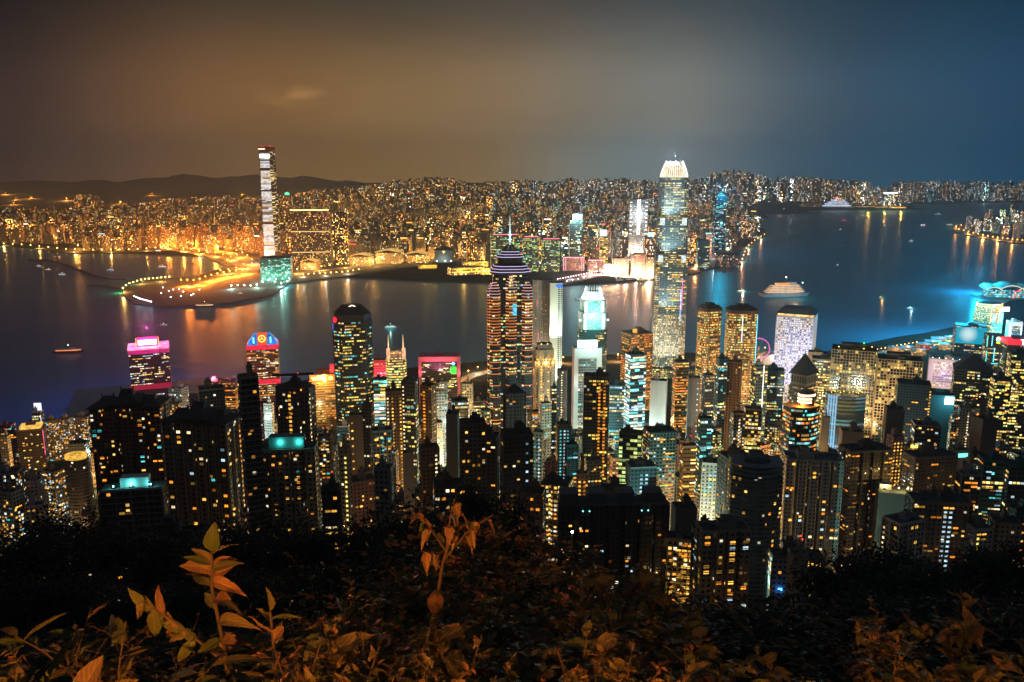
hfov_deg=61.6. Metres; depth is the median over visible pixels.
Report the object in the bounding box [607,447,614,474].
street block
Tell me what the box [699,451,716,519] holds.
apartment tower
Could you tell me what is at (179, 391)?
office tower
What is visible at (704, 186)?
city block
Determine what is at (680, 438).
street block
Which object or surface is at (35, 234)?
city block
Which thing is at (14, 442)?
apartment tower
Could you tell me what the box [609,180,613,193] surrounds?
city block
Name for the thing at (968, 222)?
headland block
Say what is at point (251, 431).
slab tower
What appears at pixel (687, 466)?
office tower
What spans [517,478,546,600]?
apartment tower
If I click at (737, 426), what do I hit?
apartment tower
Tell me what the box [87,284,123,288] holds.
breakwater
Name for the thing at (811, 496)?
apartment tower
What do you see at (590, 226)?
city block
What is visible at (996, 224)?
headland block
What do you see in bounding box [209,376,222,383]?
waterfront block
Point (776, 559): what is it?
apartment tower
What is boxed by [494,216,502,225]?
city block
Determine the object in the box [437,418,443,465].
street block
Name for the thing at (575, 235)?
tower
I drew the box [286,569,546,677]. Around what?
shrub
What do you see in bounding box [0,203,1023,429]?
harbour water
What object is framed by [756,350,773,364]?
event tent
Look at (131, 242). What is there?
city block
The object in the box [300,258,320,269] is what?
station hall
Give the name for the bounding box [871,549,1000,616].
tree
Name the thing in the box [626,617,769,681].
shrub
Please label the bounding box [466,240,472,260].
city block
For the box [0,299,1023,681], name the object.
island ground
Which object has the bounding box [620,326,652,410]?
office tower
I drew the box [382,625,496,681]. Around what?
shrub
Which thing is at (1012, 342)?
office tower
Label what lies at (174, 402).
apartment tower
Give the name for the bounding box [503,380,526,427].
apartment tower
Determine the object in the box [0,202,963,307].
shore ground
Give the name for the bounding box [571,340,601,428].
bank building
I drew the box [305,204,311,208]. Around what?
city block
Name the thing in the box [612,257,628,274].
quay hotel
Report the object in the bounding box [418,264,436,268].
ferry pier
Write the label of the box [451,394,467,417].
office tower
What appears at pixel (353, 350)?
office tower
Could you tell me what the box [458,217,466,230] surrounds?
city block
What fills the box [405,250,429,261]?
station hall
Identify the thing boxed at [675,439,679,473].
street block
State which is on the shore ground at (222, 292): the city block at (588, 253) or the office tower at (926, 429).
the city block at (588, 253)
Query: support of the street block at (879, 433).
on the island ground at (612, 369)
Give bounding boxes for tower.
[0,430,13,466]
[0,479,27,561]
[4,427,19,464]
[16,420,49,470]
[24,492,47,580]
[25,468,48,521]
[31,403,44,421]
[41,461,69,533]
[42,414,61,460]
[58,413,75,458]
[63,451,95,535]
[68,438,95,507]
[72,411,91,447]
[86,386,170,599]
[127,336,171,396]
[158,398,251,610]
[168,379,189,407]
[169,397,183,414]
[197,377,225,409]
[237,332,284,400]
[237,359,270,616]
[260,407,264,440]
[262,433,324,624]
[263,398,274,438]
[271,372,317,443]
[282,192,292,241]
[287,232,290,253]
[318,425,333,483]
[321,471,343,620]
[332,303,374,441]
[339,434,355,572]
[349,404,363,474]
[362,394,373,470]
[370,420,393,474]
[373,371,386,425]
[374,455,395,534]
[385,380,403,490]
[386,341,406,387]
[401,375,418,487]
[403,444,415,571]
[419,435,439,515]
[420,376,436,443]
[436,377,447,466]
[446,403,459,477]
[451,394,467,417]
[459,409,486,573]
[461,377,472,417]
[473,393,485,416]
[481,403,490,423]
[487,423,499,511]
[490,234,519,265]
[500,420,533,514]
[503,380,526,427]
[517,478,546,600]
[523,236,538,271]
[526,404,538,430]
[532,278,552,395]
[532,421,544,485]
[533,342,555,409]
[539,395,551,460]
[541,238,559,271]
[543,452,559,477]
[549,281,564,384]
[550,382,556,455]
[555,418,570,475]
[557,364,566,420]
[557,486,670,608]
[564,432,578,486]
[569,214,582,256]
[576,463,587,494]
[582,367,609,482]
[599,230,607,262]
[600,475,626,494]
[609,380,624,449]
[618,424,642,483]
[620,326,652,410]
[623,346,646,429]
[625,456,656,494]
[628,198,647,253]
[642,419,676,529]
[643,233,654,264]
[649,373,667,425]
[665,526,690,606]
[671,354,688,433]
[678,438,695,501]
[686,372,700,442]
[688,514,708,602]
[691,514,751,610]
[694,407,713,501]
[695,239,709,268]
[695,302,721,412]
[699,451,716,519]
[701,370,714,416]
[712,194,726,250]
[713,353,729,450]
[714,444,746,519]
[723,354,742,450]
[724,303,758,410]
[725,450,783,609]
[729,402,745,449]
[744,400,761,452]
[749,359,767,441]
[764,362,784,442]
[764,535,824,610]
[773,305,818,410]
[779,446,844,572]
[780,389,819,457]
[784,535,808,611]
[787,349,818,403]
[808,347,823,360]
[812,353,830,435]
[818,408,830,451]
[837,438,893,569]
[879,509,925,569]
[881,400,904,444]
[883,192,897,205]
[886,427,904,486]
[895,375,931,442]
[898,442,957,491]
[904,486,973,595]
[910,416,941,447]
[929,389,954,448]
[946,407,959,449]
[948,442,970,468]
[950,352,994,414]
[951,321,987,353]
[953,463,981,513]
[957,401,979,448]
[960,514,992,615]
[969,409,997,454]
[969,446,984,469]
[973,301,1009,332]
[976,448,1007,523]
[981,332,1003,375]
[984,509,1022,616]
[987,370,1012,442]
[996,335,1023,375]
[1000,455,1023,511]
[1005,347,1023,449]
[1005,498,1023,597]
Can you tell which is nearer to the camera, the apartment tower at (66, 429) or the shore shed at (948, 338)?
the apartment tower at (66, 429)
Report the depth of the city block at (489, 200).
6344.34 m
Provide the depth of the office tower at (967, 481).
668.00 m
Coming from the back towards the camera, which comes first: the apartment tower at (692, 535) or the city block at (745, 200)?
the city block at (745, 200)
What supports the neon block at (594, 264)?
on the shore ground at (222, 292)
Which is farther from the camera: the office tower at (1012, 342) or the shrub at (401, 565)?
the office tower at (1012, 342)
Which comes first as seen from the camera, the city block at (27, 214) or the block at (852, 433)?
the block at (852, 433)
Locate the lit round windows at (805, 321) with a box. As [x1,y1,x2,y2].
[775,321,810,402]
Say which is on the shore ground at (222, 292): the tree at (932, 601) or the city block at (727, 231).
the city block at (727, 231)
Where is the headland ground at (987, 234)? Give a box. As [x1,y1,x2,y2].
[954,211,1023,244]
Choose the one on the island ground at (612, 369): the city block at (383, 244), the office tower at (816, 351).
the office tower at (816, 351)
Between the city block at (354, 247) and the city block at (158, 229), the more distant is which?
the city block at (158, 229)
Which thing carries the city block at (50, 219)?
on the shore ground at (222, 292)
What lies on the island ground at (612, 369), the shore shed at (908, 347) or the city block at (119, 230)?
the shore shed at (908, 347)
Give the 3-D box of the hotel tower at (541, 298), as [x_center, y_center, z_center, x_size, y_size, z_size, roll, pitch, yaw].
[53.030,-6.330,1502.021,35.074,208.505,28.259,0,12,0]
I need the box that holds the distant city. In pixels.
[0,169,1023,257]
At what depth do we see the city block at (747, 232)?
4806.50 m
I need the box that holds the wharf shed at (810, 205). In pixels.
[799,204,820,206]
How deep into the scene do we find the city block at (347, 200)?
6736.36 m
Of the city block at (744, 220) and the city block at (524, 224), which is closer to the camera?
the city block at (524, 224)
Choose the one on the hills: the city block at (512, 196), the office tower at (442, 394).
the city block at (512, 196)
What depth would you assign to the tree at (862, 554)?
71.54 m
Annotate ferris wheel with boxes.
[756,337,770,363]
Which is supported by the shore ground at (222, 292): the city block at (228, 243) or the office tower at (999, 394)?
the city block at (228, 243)
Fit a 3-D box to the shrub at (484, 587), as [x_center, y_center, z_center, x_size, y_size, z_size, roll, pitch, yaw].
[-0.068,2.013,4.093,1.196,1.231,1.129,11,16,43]
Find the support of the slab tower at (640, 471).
on the island ground at (612, 369)
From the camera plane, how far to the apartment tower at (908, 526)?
487.06 m
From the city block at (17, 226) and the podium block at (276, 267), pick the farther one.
the city block at (17, 226)
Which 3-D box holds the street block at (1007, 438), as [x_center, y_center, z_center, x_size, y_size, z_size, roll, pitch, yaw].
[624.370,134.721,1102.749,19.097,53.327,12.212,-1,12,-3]
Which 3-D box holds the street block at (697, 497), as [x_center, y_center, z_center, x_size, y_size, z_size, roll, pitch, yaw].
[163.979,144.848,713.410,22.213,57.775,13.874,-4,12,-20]
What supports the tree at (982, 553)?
on the island ground at (612, 369)
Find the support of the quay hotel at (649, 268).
on the shore ground at (222, 292)
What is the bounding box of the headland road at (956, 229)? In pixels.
[953,225,1021,242]
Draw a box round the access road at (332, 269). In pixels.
[293,260,405,273]
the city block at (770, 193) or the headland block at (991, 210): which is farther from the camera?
the city block at (770, 193)
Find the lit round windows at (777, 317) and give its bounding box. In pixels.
[775,317,810,395]
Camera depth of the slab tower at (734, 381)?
911.63 m
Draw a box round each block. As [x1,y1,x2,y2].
[0,226,6,242]
[0,420,15,434]
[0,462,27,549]
[1,213,10,218]
[5,218,14,239]
[8,229,18,243]
[15,223,20,240]
[23,223,28,242]
[25,209,30,218]
[29,226,41,243]
[38,213,45,222]
[42,231,53,243]
[46,224,57,239]
[47,214,54,224]
[57,229,64,243]
[61,223,70,240]
[64,228,70,243]
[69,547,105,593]
[70,217,82,240]
[73,228,80,243]
[82,234,92,250]
[88,220,95,231]
[90,448,95,486]
[92,229,100,250]
[98,232,109,251]
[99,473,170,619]
[107,215,117,228]
[113,236,124,250]
[116,224,122,236]
[127,202,132,214]
[127,234,135,250]
[132,219,140,226]
[132,228,141,248]
[137,214,145,223]
[146,224,156,247]
[156,224,161,244]
[159,237,168,247]
[169,222,178,247]
[172,201,179,213]
[176,226,186,248]
[177,214,188,224]
[185,212,192,221]
[187,225,192,247]
[194,224,204,247]
[203,233,213,252]
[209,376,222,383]
[213,234,218,250]
[215,213,220,224]
[221,377,238,408]
[222,222,231,235]
[224,237,233,249]
[229,204,236,216]
[236,229,243,249]
[243,225,249,252]
[244,197,250,209]
[248,225,256,252]
[254,234,259,253]
[259,217,262,227]
[259,232,263,256]
[260,255,292,280]
[274,419,277,433]
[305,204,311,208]
[308,364,336,429]
[317,426,327,435]
[318,442,339,482]
[319,474,322,538]
[332,196,338,207]
[337,419,348,446]
[344,197,349,207]
[349,242,360,260]
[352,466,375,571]
[359,235,364,252]
[364,239,370,253]
[368,230,375,256]
[369,449,399,494]
[371,219,379,226]
[373,229,379,238]
[373,355,385,376]
[374,239,380,258]
[375,186,379,197]
[378,233,389,250]
[380,240,386,250]
[390,191,394,205]
[390,239,398,248]
[395,232,402,248]
[395,488,404,537]
[396,212,402,223]
[400,236,412,258]
[406,221,413,228]
[407,192,411,207]
[408,228,415,252]
[415,483,419,511]
[416,236,425,252]
[418,348,460,409]
[419,424,420,438]
[423,226,432,243]
[425,184,428,197]
[425,216,433,228]
[427,501,432,512]
[428,242,438,258]
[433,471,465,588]
[434,466,446,478]
[435,180,439,195]
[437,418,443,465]
[441,210,447,219]
[441,237,447,245]
[445,227,452,246]
[447,191,452,203]
[448,236,457,258]
[451,221,458,227]
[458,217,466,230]
[458,242,460,255]
[459,192,465,203]
[461,229,467,258]
[464,210,469,218]
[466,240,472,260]
[469,198,475,209]
[470,234,477,258]
[474,214,481,223]
[474,242,484,259]
[481,228,492,240]
[485,213,489,226]
[485,244,489,261]
[486,196,492,206]
[493,222,498,231]
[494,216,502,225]
[501,226,509,233]
[507,200,512,212]
[510,192,514,208]
[510,225,517,233]
[511,180,516,195]
[512,217,520,232]
[520,221,530,231]
[520,242,522,262]
[526,226,536,234]
[529,180,532,195]
[537,229,545,236]
[539,245,540,266]
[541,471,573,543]
[543,218,550,230]
[546,537,556,579]
[556,227,562,236]
[560,247,562,266]
[562,235,568,265]
[562,256,583,270]
[574,427,582,442]
[578,433,582,469]
[579,453,581,469]
[582,198,585,211]
[582,232,586,256]
[584,248,592,265]
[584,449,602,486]
[587,223,594,230]
[587,259,603,270]
[588,236,595,258]
[592,228,598,246]
[596,247,598,258]
[598,222,605,233]
[606,229,610,256]
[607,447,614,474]
[608,431,614,449]
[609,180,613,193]
[609,448,618,476]
[611,238,615,258]
[621,238,627,256]
[622,227,627,236]
[635,190,640,197]
[648,227,655,234]
[670,493,696,531]
[674,472,678,500]
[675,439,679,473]
[676,428,685,437]
[676,433,685,456]
[687,237,694,263]
[690,219,700,233]
[693,238,699,263]
[694,490,699,520]
[698,219,704,228]
[701,184,706,201]
[705,231,711,253]
[712,175,716,187]
[712,427,721,457]
[713,420,721,450]
[715,253,739,267]
[722,181,727,192]
[725,226,729,245]
[725,234,731,250]
[730,231,736,245]
[736,190,741,208]
[741,180,745,192]
[741,216,746,226]
[741,226,752,238]
[743,194,747,209]
[746,176,750,195]
[747,222,754,235]
[748,179,752,191]
[750,210,756,218]
[751,184,754,205]
[753,219,757,233]
[754,179,758,203]
[755,216,759,231]
[758,185,761,202]
[760,439,769,454]
[762,178,765,200]
[766,419,781,455]
[768,184,773,201]
[773,186,777,201]
[777,181,782,199]
[778,182,783,201]
[783,181,787,201]
[789,178,793,200]
[798,178,801,200]
[806,183,809,201]
[810,178,812,198]
[811,179,815,201]
[815,179,817,201]
[816,435,819,448]
[816,445,837,451]
[817,179,821,201]
[824,180,828,202]
[824,390,865,449]
[828,180,831,200]
[828,341,877,437]
[837,189,841,202]
[837,421,863,451]
[841,183,845,197]
[845,188,850,203]
[853,181,857,204]
[856,188,860,204]
[860,183,866,204]
[870,351,923,441]
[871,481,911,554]
[877,425,881,441]
[891,187,897,205]
[896,184,902,205]
[903,438,917,449]
[917,483,937,492]
[927,354,961,388]
[961,185,965,200]
[965,182,969,199]
[965,215,971,229]
[972,512,977,522]
[975,220,981,232]
[982,181,988,200]
[983,212,989,223]
[983,218,992,230]
[988,208,993,218]
[990,183,994,199]
[991,220,1000,233]
[995,216,1002,226]
[995,440,1011,456]
[999,209,1005,218]
[1002,225,1008,235]
[1004,215,1012,229]
[1004,318,1022,336]
[1005,432,1009,444]
[1008,182,1013,200]
[1008,447,1023,458]
[1010,204,1018,221]
[1012,221,1021,237]
[1014,213,1021,221]
[1020,213,1023,234]
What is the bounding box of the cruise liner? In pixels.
[822,197,852,207]
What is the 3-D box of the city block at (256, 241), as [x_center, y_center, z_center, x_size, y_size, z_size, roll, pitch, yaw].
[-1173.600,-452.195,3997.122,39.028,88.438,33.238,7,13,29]
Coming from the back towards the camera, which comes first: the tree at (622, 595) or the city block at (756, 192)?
the city block at (756, 192)
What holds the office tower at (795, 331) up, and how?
on the island ground at (612, 369)
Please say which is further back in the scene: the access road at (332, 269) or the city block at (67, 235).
the city block at (67, 235)
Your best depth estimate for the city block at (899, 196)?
8407.62 m
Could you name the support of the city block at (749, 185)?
on the hills
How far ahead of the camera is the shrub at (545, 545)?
10.14 m
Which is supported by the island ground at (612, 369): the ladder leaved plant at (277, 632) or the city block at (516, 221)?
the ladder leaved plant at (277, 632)
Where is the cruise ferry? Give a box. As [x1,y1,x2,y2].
[758,277,808,296]
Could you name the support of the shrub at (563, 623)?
on the island ground at (612, 369)
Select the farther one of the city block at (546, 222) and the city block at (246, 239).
the city block at (546, 222)
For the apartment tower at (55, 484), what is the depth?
765.52 m
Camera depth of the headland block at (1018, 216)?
5324.11 m
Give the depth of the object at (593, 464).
739.08 m
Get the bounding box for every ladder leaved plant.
[127,522,270,681]
[247,586,322,681]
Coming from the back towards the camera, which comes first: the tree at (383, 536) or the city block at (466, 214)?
the city block at (466, 214)
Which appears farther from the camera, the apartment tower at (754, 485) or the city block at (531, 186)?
the city block at (531, 186)
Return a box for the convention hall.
[970,281,1023,299]
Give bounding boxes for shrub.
[0,595,202,681]
[0,614,156,681]
[0,645,166,681]
[20,637,271,681]
[59,612,209,681]
[98,655,137,681]
[161,646,247,681]
[206,592,417,681]
[220,596,441,681]
[220,612,437,681]
[265,636,382,681]
[273,543,529,640]
[280,554,415,681]
[281,598,386,673]
[283,607,516,681]
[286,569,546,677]
[287,591,474,681]
[298,510,561,627]
[301,613,373,681]
[325,577,502,661]
[330,616,483,681]
[332,608,527,681]
[372,573,553,673]
[375,578,630,668]
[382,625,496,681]
[392,514,551,613]
[396,615,653,681]
[397,571,510,680]
[400,500,602,610]
[411,512,533,639]
[413,538,621,641]
[414,626,528,681]
[447,567,634,647]
[453,596,639,681]
[458,547,621,645]
[501,646,609,681]
[509,559,693,674]
[509,565,669,677]
[515,573,598,681]
[520,607,745,681]
[526,544,685,681]
[535,605,700,681]
[549,635,673,681]
[562,620,676,681]
[563,563,708,680]
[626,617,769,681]
[658,644,814,681]
[745,644,813,681]
[788,626,939,681]
[843,615,1023,681]
[848,595,976,681]
[857,641,918,681]
[897,589,1023,681]
[923,664,933,681]
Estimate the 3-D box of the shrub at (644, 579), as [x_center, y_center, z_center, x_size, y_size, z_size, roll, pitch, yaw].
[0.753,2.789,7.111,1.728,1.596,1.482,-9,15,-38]
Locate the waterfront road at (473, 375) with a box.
[461,353,759,381]
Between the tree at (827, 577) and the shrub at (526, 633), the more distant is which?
the tree at (827, 577)
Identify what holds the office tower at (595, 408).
on the island ground at (612, 369)
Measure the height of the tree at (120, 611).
7.252 m
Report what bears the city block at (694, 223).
on the shore ground at (222, 292)
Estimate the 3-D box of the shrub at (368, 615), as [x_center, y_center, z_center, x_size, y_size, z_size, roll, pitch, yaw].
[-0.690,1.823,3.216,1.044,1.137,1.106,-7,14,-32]
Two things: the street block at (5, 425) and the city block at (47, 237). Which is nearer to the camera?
the street block at (5, 425)
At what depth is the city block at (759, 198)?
7681.02 m
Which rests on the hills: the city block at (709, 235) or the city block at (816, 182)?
the city block at (816, 182)
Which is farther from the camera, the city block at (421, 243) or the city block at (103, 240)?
the city block at (103, 240)
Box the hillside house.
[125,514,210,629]
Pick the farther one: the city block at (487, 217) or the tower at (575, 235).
the city block at (487, 217)
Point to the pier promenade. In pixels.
(579, 279)
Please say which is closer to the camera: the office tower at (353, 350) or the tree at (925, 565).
the tree at (925, 565)
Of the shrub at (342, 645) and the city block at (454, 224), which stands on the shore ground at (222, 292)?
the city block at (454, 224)
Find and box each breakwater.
[27,259,126,279]
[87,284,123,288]
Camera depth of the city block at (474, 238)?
3735.77 m
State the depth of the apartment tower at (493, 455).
601.23 m
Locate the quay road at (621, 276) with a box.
[589,274,653,278]
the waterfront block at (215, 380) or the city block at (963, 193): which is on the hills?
the city block at (963, 193)
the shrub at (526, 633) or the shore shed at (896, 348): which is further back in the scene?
the shore shed at (896, 348)
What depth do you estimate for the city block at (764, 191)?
7911.05 m
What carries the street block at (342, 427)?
on the island ground at (612, 369)
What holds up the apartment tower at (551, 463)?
on the island ground at (612, 369)
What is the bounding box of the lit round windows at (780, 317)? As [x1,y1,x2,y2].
[775,317,812,408]
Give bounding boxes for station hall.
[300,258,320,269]
[349,252,373,265]
[375,248,403,263]
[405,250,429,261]
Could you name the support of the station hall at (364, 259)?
on the shore ground at (222, 292)
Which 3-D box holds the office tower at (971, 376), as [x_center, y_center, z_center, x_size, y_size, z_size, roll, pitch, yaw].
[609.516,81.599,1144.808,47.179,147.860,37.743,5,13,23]
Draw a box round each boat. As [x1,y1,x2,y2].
[52,347,83,353]
[194,301,214,306]
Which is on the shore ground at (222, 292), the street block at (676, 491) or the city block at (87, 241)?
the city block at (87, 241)
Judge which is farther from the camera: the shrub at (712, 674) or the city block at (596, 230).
the city block at (596, 230)
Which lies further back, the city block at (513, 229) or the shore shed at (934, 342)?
the city block at (513, 229)
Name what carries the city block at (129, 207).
on the hills
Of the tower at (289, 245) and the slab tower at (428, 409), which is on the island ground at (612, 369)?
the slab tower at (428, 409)
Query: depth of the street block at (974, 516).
562.03 m
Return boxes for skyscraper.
[258,146,280,255]
[487,231,532,430]
[577,286,608,371]
[652,160,693,378]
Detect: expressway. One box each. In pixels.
[156,243,259,287]
[161,248,247,275]
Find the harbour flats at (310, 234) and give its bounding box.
[289,209,332,266]
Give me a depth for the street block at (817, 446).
1038.12 m
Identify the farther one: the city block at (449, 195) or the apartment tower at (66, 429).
the city block at (449, 195)
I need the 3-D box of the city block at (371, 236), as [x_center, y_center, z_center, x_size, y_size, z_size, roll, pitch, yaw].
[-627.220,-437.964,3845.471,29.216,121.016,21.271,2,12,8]
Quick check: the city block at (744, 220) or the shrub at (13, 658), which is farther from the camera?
the city block at (744, 220)
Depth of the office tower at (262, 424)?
1229.32 m
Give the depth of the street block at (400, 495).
728.11 m
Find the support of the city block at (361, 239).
on the shore ground at (222, 292)
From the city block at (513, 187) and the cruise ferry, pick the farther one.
the city block at (513, 187)
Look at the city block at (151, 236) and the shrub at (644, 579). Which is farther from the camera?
the city block at (151, 236)
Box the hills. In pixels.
[0,174,1023,227]
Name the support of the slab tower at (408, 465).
on the island ground at (612, 369)
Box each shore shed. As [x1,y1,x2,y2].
[888,346,904,351]
[901,345,915,350]
[910,348,926,355]
[915,342,931,351]
[924,339,941,347]
[931,336,944,341]
[939,342,951,350]
[945,335,952,342]
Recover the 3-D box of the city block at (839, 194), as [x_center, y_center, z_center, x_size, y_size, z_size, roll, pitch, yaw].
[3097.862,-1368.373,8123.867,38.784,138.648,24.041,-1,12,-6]
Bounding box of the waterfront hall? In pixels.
[434,245,453,261]
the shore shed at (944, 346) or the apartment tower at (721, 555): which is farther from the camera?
the shore shed at (944, 346)
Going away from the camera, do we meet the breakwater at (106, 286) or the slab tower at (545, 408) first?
the slab tower at (545, 408)
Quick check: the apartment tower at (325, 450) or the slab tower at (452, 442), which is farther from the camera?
the apartment tower at (325, 450)
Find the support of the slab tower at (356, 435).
on the island ground at (612, 369)
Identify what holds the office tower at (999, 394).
on the island ground at (612, 369)
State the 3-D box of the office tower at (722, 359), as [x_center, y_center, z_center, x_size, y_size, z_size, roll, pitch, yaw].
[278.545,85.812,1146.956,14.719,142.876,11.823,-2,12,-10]
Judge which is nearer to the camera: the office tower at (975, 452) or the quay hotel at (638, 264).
the office tower at (975, 452)
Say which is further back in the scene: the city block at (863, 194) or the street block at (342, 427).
the city block at (863, 194)
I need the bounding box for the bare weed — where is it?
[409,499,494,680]
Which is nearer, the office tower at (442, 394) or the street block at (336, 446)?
the street block at (336, 446)
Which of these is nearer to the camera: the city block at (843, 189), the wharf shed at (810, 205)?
the wharf shed at (810, 205)
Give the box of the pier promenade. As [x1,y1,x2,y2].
[563,273,606,283]
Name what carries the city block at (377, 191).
on the hills
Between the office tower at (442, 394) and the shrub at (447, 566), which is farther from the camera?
the office tower at (442, 394)
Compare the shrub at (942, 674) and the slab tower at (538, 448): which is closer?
the shrub at (942, 674)
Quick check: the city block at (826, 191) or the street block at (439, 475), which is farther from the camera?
the city block at (826, 191)
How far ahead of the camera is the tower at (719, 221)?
4091.57 m
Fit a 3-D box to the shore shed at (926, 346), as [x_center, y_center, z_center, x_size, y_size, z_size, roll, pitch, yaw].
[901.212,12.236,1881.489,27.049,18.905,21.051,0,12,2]
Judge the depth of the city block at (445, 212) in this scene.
5802.62 m
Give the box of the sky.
[0,0,1023,188]
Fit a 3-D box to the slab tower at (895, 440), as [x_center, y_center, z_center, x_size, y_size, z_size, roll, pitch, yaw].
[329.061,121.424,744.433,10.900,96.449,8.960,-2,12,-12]
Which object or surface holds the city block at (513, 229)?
on the shore ground at (222, 292)
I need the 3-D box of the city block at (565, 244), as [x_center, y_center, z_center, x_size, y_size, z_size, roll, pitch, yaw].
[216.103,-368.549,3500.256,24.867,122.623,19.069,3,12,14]
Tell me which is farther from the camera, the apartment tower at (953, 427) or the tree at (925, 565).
the apartment tower at (953, 427)
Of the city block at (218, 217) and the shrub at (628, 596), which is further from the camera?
the city block at (218, 217)
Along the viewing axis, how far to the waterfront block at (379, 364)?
1438.89 m
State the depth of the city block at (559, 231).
4117.74 m
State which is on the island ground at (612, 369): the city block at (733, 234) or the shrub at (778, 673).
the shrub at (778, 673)
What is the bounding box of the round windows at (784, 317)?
[775,317,811,400]
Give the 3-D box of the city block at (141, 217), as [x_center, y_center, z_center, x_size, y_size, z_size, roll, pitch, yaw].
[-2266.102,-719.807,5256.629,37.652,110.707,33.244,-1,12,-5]
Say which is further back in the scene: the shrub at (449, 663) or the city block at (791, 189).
the city block at (791, 189)
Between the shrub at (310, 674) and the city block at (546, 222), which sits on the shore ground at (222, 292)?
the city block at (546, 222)
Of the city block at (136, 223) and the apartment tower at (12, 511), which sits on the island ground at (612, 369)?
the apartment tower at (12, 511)
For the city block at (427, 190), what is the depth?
7402.86 m
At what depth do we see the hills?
9274.47 m
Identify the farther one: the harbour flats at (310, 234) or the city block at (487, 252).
the city block at (487, 252)
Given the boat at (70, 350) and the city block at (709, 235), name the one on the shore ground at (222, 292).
the city block at (709, 235)
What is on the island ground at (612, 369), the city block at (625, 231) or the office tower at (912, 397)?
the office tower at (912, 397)
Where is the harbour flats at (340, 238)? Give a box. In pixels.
[332,212,348,264]
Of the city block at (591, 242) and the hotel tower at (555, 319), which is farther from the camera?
the city block at (591, 242)
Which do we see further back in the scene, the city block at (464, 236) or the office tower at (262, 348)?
the city block at (464, 236)
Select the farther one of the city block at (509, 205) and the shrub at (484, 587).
the city block at (509, 205)
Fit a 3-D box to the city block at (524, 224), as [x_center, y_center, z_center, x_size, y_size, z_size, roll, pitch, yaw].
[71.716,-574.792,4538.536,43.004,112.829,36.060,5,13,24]
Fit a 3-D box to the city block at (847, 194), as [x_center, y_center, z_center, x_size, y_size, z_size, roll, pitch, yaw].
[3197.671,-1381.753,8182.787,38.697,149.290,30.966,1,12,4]
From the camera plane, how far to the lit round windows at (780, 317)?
1381.49 m
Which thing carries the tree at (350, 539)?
on the island ground at (612, 369)
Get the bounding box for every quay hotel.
[603,263,611,273]
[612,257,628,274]
[631,253,644,275]
[645,256,653,276]
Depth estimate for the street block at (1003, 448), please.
934.14 m
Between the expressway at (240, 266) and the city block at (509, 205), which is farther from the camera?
the city block at (509, 205)
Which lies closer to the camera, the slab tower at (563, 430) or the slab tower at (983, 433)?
the slab tower at (563, 430)
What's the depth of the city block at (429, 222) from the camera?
4617.09 m
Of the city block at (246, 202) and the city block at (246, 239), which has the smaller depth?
the city block at (246, 239)
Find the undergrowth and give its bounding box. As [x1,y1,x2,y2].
[0,586,1023,681]
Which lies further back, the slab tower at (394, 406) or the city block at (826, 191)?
the city block at (826, 191)
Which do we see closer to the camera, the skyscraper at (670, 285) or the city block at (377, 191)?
the skyscraper at (670, 285)
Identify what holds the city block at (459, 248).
on the shore ground at (222, 292)
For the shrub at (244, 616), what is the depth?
4.86 m
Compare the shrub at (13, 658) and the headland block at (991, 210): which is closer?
the shrub at (13, 658)
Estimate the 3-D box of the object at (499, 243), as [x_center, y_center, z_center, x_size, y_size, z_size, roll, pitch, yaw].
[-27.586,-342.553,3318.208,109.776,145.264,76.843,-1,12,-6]
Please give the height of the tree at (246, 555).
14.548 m
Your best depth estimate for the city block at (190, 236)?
4233.62 m
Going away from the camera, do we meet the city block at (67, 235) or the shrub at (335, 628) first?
the shrub at (335, 628)
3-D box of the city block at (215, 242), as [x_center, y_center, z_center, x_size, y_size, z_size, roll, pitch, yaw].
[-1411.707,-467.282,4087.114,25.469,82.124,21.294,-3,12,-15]
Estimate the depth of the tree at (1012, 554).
66.46 m
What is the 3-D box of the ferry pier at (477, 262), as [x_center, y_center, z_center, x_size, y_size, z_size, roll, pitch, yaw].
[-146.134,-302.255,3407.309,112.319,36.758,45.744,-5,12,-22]
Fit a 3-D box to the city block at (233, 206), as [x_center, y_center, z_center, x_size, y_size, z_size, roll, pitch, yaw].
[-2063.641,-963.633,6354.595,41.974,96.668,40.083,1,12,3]
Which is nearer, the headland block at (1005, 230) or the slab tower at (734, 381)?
the slab tower at (734, 381)
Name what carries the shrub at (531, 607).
on the island ground at (612, 369)
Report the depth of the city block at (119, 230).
4194.35 m
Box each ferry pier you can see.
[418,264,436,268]
[447,265,485,274]
[462,260,488,266]
[481,266,491,274]
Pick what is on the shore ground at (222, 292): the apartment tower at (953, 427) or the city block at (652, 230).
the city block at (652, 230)
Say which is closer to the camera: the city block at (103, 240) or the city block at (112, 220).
the city block at (103, 240)
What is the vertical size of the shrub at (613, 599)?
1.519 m
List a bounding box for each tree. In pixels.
[0,504,110,643]
[0,515,82,637]
[39,500,146,615]
[77,573,168,646]
[128,574,248,645]
[159,516,278,598]
[171,494,340,623]
[188,561,283,632]
[273,517,378,589]
[323,505,432,601]
[336,484,481,586]
[428,481,514,558]
[454,489,555,569]
[588,578,649,609]
[769,540,908,616]
[825,534,940,613]
[833,541,894,593]
[856,581,1023,623]
[860,540,944,597]
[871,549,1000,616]
[907,545,992,601]
[934,538,1021,614]
[949,542,1015,602]
[967,533,1023,605]
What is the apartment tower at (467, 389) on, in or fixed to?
on the island ground at (612, 369)
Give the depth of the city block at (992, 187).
9916.72 m

